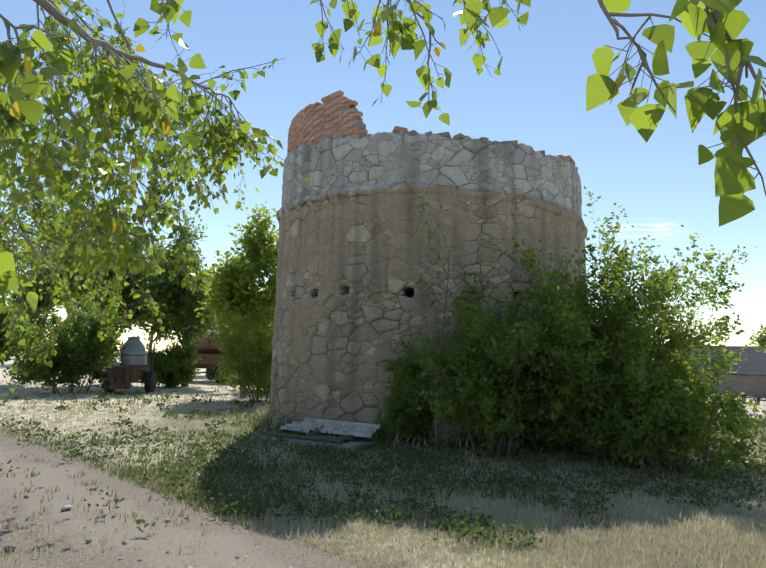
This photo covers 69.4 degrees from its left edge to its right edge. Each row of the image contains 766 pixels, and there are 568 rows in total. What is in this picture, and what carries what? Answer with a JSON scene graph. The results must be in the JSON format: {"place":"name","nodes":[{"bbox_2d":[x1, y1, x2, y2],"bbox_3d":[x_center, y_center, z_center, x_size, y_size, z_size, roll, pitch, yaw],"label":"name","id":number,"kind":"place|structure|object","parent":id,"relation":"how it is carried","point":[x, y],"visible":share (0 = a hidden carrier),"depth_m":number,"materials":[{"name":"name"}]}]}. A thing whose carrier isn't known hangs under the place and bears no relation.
{"place":"outdoors","nodes":[
{"label":"outdoors","id":0,"kind":"place"},
{"bbox_2d":[0,350,765,567],"bbox_3d":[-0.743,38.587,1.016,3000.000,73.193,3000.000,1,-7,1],"label":"ground","id":1,"kind":"structure","parent":0,"point":[229,545],"depth_m":5.72,"materials":[{"name":"beige soil"}]},
{"bbox_2d":[0,293,50,368],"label":"tree","id":2,"kind":"object","parent":1,"relation":"on","point":[9,310],"visible":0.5,"depth_m":21.95,"materials":[{"name":"green plant"}]},
{"bbox_2d":[7,213,79,381],"bbox_3d":[-15.988,0.522,26.793,3.462,8.460,4.405,2,-7,-8],"label":"tree","id":3,"kind":"object","parent":1,"relation":"on","point":[44,303],"visible":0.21,"depth_m":25.87,"materials":[{"name":"green plant"}]},
{"bbox_2d":[0,178,86,352],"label":"poplar tree","id":4,"kind":"object","parent":1,"relation":"on","point":[56,207],"visible":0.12,"depth_m":52.16,"materials":[{"name":"green plant"}]},
{"bbox_2d":[1,295,133,393],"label":"bush","id":5,"kind":"object","parent":1,"relation":"on","point":[83,349],"visible":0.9,"depth_m":19.59,"materials":[{"name":"green plant"}]},
{"bbox_2d":[61,198,109,316],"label":"poplar tree","id":6,"kind":"object","parent":1,"relation":"on","point":[80,245],"visible":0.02,"depth_m":57.73,"materials":[{"name":"green plant"}]},
{"bbox_2d":[50,205,170,351],"bbox_3d":[-12.539,0.415,26.308,4.411,8.667,5.324,-6,-10,43],"label":"tree","id":7,"kind":"object","parent":1,"relation":"on","point":[139,316],"visible":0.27,"depth_m":25.57,"materials":[{"name":"green plant"}]},
{"bbox_2d":[103,336,156,392],"bbox_3d":[-9.503,2.985,20.591,1.849,2.120,3.153,1,-7,1],"label":"tank trailer","id":8,"kind":"object","parent":1,"relation":"on","point":[133,368],"visible":0.96,"depth_m":20.50,"materials":[{"name":"metal"}]},
{"bbox_2d":[149,269,169,350],"bbox_3d":[-14.812,2.062,36.403,4.301,7.886,4.202,-1,-8,17],"label":"tree","id":9,"kind":"object","parent":1,"relation":"on","point":[151,342],"visible":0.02,"depth_m":36.63,"materials":[{"name":"green plant"}]},
{"bbox_2d":[141,332,200,388],"bbox_3d":[-9.306,3.409,24.462,2.594,2.569,2.696,1,-7,1],"label":"bush","id":10,"kind":"object","parent":1,"relation":"on","point":[172,368],"visible":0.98,"depth_m":24.00,"materials":[{"name":"green plant"}]},
{"bbox_2d":[132,208,221,385],"bbox_3d":[-9.115,0.541,26.060,5.242,8.493,4.523,1,-7,1],"label":"tree","id":11,"kind":"object","parent":1,"relation":"on","point":[180,306],"visible":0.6,"depth_m":25.09,"materials":[{"name":"green plant"}]},
{"bbox_2d":[2,439,371,567],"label":"pebbles","id":12,"kind":"object","parent":1,"relation":"on","point":[67,507],"visible":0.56,"depth_m":5.04,"materials":[{"name":"grey stone"}]},
{"bbox_2d":[189,326,256,382],"bbox_3d":[-8.289,3.704,29.168,5.082,2.920,2.000,-3,-8,29],"label":"tank trailer","id":13,"kind":"object","parent":1,"relation":"on","point":[208,352],"visible":0.25,"depth_m":28.90,"materials":[{"name":"metal"}]},
{"bbox_2d":[197,188,278,397],"bbox_3d":[-4.480,0.358,20.038,4.694,7.501,3.382,6,-9,-31],"label":"tree","id":14,"kind":"object","parent":1,"relation":"on","point":[235,287],"visible":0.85,"depth_m":19.41,"materials":[{"name":"green plant"}]},
{"bbox_2d":[203,300,273,401],"bbox_3d":[-4.091,2.021,17.770,3.137,3.621,3.294,6,-9,-35],"label":"bush","id":15,"kind":"object","parent":1,"relation":"on","point":[239,337],"visible":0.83,"depth_m":17.44,"materials":[{"name":"green plant"}]},
{"bbox_2d":[220,322,273,389],"bbox_3d":[-4.407,2.499,23.296,4.708,4.494,4.109,1,-7,1],"label":"bush","id":16,"kind":"object","parent":1,"relation":"on","point":[233,386],"visible":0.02,"depth_m":22.86,"materials":[{"name":"green plant"}]},
{"bbox_2d":[261,429,373,449],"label":"debris slab and boards","id":17,"kind":"structure","parent":1,"relation":"on","point":[310,436],"depth_m":9.75,"materials":[{"name":"concrete"}]},
{"bbox_2d":[276,421,322,432],"bbox_3d":[-1.558,2.692,10.395,0.800,0.128,0.498,-5,-10,40],"label":"debris sheet","id":18,"kind":"object","parent":17,"relation":"on","point":[296,426],"visible":0.98,"depth_m":10.34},
{"bbox_2d":[299,417,379,437],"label":"stone slab","id":19,"kind":"structure","parent":17,"relation":"on","point":[363,430],"depth_m":10.09,"materials":[{"name":"grey stone"}]},
{"bbox_2d":[0,0,765,393],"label":"poplar tree","id":20,"kind":"object","parent":1,"relation":"on","point":[152,98],"visible":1,"depth_m":2.65,"materials":[{"name":"green plant"}]},
{"bbox_2d":[0,378,765,567],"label":"dry grass","id":21,"kind":"structure","parent":1,"relation":"on","point":[713,544],"depth_m":5.29,"materials":[{"name":"beige plant"}]},
{"bbox_2d":[0,380,765,554],"bbox_3d":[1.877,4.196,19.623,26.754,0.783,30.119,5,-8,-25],"label":"green grass","id":22,"kind":"structure","parent":1,"relation":"on","point":[408,460],"depth_m":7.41,"materials":[{"name":"green plant"}]},
{"bbox_2d":[376,389,434,445],"bbox_3d":[0.300,2.508,10.365,1.192,1.219,1.865,3,-8,-16],"label":"bush","id":23,"kind":"object","parent":1,"relation":"on","point":[399,425],"visible":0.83,"depth_m":9.75,"materials":[{"name":"green plant"}]},
{"bbox_2d":[366,332,479,445],"bbox_3d":[0.843,2.055,10.503,2.338,2.291,2.125,6,-9,-36],"label":"bush","id":24,"kind":"object","parent":1,"relation":"on","point":[406,378],"visible":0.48,"depth_m":9.77,"materials":[{"name":"green plant"}]},
{"bbox_2d":[93,425,762,567],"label":"fallen leaves","id":25,"kind":"object","parent":1,"relation":"on","point":[506,509],"visible":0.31,"depth_m":5.57,"materials":[{"name":"green plant"}]},
{"bbox_2d":[269,130,587,444],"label":"tower","id":26,"kind":"structure","parent":1,"relation":"on","point":[354,257],"depth_m":10.77,"materials":[{"name":"stone"}]},
{"bbox_2d":[287,90,575,166],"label":"brick wall","id":27,"kind":"structure","parent":26,"relation":"attached to","point":[333,114],"depth_m":11.84,"materials":[{"name":"red brick"}]},
{"bbox_2d":[288,126,579,177],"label":"rubble stones","id":28,"kind":"object","parent":26,"relation":"on","point":[457,137],"visible":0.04,"depth_m":10.89,"materials":[{"name":"grey stone"}]},
{"bbox_2d":[408,191,495,448],"bbox_3d":[1.150,0.588,9.605,1.466,4.594,1.943,1,-7,1],"label":"tree sapling","id":29,"kind":"object","parent":1,"relation":"on","point":[448,330],"visible":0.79,"depth_m":9.46,"materials":[{"name":"green plant"}]},
{"bbox_2d":[409,281,584,456],"bbox_3d":[1.936,1.347,9.610,3.104,3.117,3.876,1,-7,1],"label":"bush","id":30,"kind":"object","parent":1,"relation":"on","point":[481,360],"visible":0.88,"depth_m":8.71,"materials":[{"name":"green plant"}]},
{"bbox_2d":[440,233,678,459],"bbox_3d":[3.148,1.043,9.950,4.302,3.943,4.026,6,-9,-34],"label":"bush","id":31,"kind":"object","parent":1,"relation":"on","point":[573,384],"visible":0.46,"depth_m":8.47,"materials":[{"name":"green plant"}]},
{"bbox_2d":[511,186,765,461],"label":"bush","id":32,"kind":"object","parent":1,"relation":"on","point":[657,285],"visible":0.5,"depth_m":8.67,"materials":[{"name":"green plant"}]},
{"bbox_2d":[562,301,765,478],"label":"bush","id":33,"kind":"object","parent":1,"relation":"on","point":[682,408],"visible":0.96,"depth_m":7.62,"materials":[{"name":"green plant"}]},
{"bbox_2d":[697,374,765,396],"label":"barn walls","id":34,"kind":"structure","parent":1,"relation":"on","point":[750,385],"depth_m":47.96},
{"bbox_2d":[663,346,765,375],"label":"building","id":35,"kind":"structure","parent":34,"relation":"on","point":[753,363],"depth_m":49.94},
{"bbox_2d":[708,392,765,404],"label":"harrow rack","id":36,"kind":"object","parent":1,"relation":"on","point":[757,399],"visible":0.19,"depth_m":30.13,"materials":[{"name":"metal"}]},
{"bbox_2d":[744,323,765,353],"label":"tree","id":37,"kind":"object","parent":1,"relation":"on","point":[761,340],"visible":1,"depth_m":38.39,"materials":[{"name":"green plant"}]},
{"bbox_2d":[0,0,765,350],"label":"sky","id":38,"kind":"structure","parent":0,"point":[538,99],"materials":[{"name":"blue"}]},
{"bbox_2d":[621,224,669,233],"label":"cloud","id":39,"kind":"structure","parent":0,"point":[650,229],"depth_m":1618.92,"materials":[{"name":"white"}]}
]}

